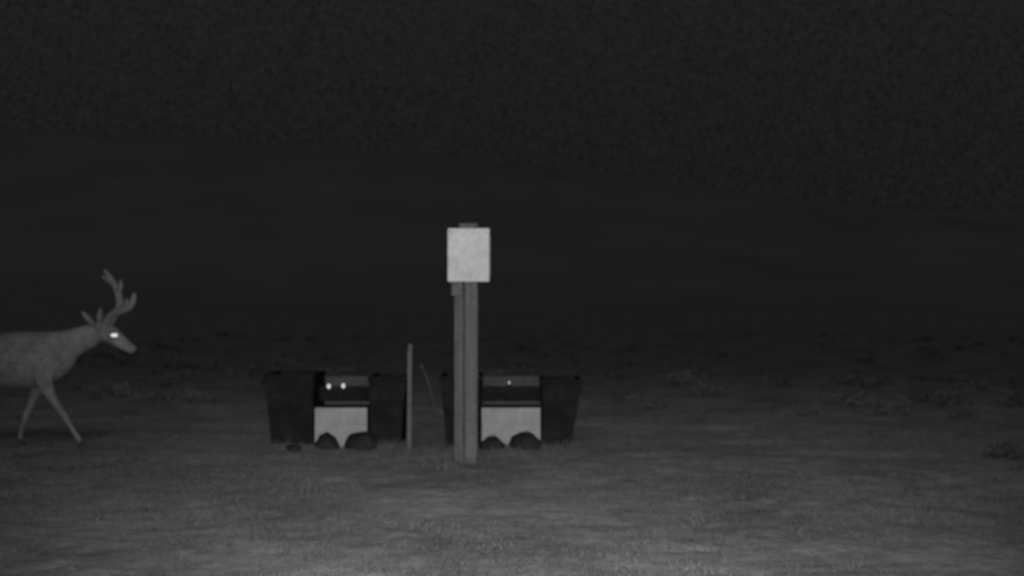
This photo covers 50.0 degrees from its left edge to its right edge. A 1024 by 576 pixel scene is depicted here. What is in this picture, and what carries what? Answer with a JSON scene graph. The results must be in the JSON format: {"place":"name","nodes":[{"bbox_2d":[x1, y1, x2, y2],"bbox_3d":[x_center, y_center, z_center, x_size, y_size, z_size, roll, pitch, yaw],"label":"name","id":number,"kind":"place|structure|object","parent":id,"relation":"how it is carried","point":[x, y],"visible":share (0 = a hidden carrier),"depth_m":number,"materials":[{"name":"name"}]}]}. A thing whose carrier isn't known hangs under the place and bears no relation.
{"place":"outdoors","nodes":[
{"label":"outdoors","id":0,"kind":"place"},
{"bbox_2d":[0,309,1023,575],"bbox_3d":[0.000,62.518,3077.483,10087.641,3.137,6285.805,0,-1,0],"label":"ground","id":1,"kind":"structure","parent":0,"point":[404,493],"depth_m":8.82,"materials":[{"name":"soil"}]},
{"bbox_2d":[0,269,136,447],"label":"mule deer buck","id":2,"kind":"object","parent":1,"relation":"on","point":[38,364],"visible":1,"depth_m":9.52,"materials":[{"name":"fur"}]},
{"bbox_2d":[286,445,301,451],"bbox_3d":[-1.838,1.352,9.276,0.139,0.059,0.111,0,-1,0],"label":"rock","id":3,"kind":"object","parent":1,"relation":"on","point":[293,448],"visible":0.98,"depth_m":9.24,"materials":[{"name":"grey stone"}]},
{"bbox_2d":[314,432,339,449],"bbox_3d":[-1.594,1.346,9.473,0.204,0.206,0.161,-1,-1,24],"label":"rock","id":4,"kind":"object","parent":1,"relation":"on","point":[327,441],"visible":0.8,"depth_m":9.42,"materials":[{"name":"grey stone"}]},
{"bbox_2d":[263,370,412,445],"bbox_3d":[-1.570,1.100,10.040,1.272,0.660,0.644,0,-1,0],"label":"feed trough","id":5,"kind":"object","parent":1,"relation":"on","point":[299,410],"visible":0.82,"depth_m":9.75,"materials":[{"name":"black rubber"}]},
{"bbox_2d":[344,431,376,450],"bbox_3d":[-1.304,1.345,9.476,0.280,0.216,0.222,0,-1,0],"label":"rock","id":6,"kind":"object","parent":1,"relation":"on","point":[362,441],"visible":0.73,"depth_m":9.40,"materials":[{"name":"grey stone"}]},
{"bbox_2d":[407,343,412,453],"bbox_3d":[-0.854,0.948,9.173,0.047,0.970,0.042,0,-1,0],"label":"wooden stake","id":7,"kind":"object","parent":1,"relation":"on","point":[409,394],"visible":0.94,"depth_m":9.15,"materials":[{"name":"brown wood"}]},
{"bbox_2d":[420,364,443,451],"bbox_3d":[-0.674,1.013,9.232,0.205,0.757,0.018,0,-1,0],"label":"bent wire","id":8,"kind":"object","parent":1,"relation":"on","point":[432,398],"visible":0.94,"depth_m":9.23,"materials":[{"name":"black metal"}]},
{"bbox_2d":[454,223,479,463],"bbox_3d":[-0.355,0.455,8.653,0.199,1.934,0.142,0,-1,0],"label":"wooden post","id":9,"kind":"object","parent":1,"relation":"on","point":[466,376],"visible":0.73,"depth_m":8.60,"materials":[{"name":"grey wood"}]},
{"bbox_2d":[447,223,490,295],"bbox_3d":[-0.331,-0.219,8.519,0.333,0.562,0.144,0,-1,0],"label":"equipment box","id":10,"kind":"object","parent":9,"relation":"attached to","point":[468,252],"visible":1,"depth_m":8.45,"materials":[{"name":"plastic"}]},
{"bbox_2d":[479,435,504,449],"bbox_3d":[-0.175,1.373,9.476,0.226,0.199,0.171,0,-1,0],"label":"rock","id":11,"kind":"object","parent":1,"relation":"on","point":[493,441],"visible":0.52,"depth_m":9.42,"materials":[{"name":"grey stone"}]},
{"bbox_2d":[439,372,582,445],"bbox_3d":[-0.008,1.109,10.040,1.272,0.643,0.644,0,-1,0],"label":"feed trough","id":12,"kind":"object","parent":1,"relation":"on","point":[509,409],"visible":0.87,"depth_m":9.75,"materials":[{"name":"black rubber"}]},
{"bbox_2d":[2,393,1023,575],"bbox_3d":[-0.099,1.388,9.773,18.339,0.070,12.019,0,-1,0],"label":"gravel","id":13,"kind":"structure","parent":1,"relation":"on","point":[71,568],"depth_m":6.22,"materials":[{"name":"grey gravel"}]},
{"bbox_2d":[509,431,540,450],"bbox_3d":[0.109,1.342,9.483,0.279,0.208,0.210,0,-1,0],"label":"rock","id":14,"kind":"object","parent":1,"relation":"on","point":[528,440],"visible":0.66,"depth_m":9.40,"materials":[{"name":"grey stone"}]},
{"bbox_2d":[59,331,1023,460],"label":"sagebrush","id":15,"kind":"object","parent":1,"relation":"on","point":[892,407],"visible":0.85,"depth_m":19.10,"materials":[{"name":"grey plant"}]},
{"bbox_2d":[0,131,1023,312],"bbox_3d":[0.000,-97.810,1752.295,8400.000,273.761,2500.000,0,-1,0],"label":"hills","id":16,"kind":"structure","parent":0,"point":[162,223],"depth_m":873.80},
{"bbox_2d":[0,0,1023,211],"label":"sky","id":17,"kind":"structure","parent":0,"point":[884,103],"materials":[{"name":"black"}]}
]}

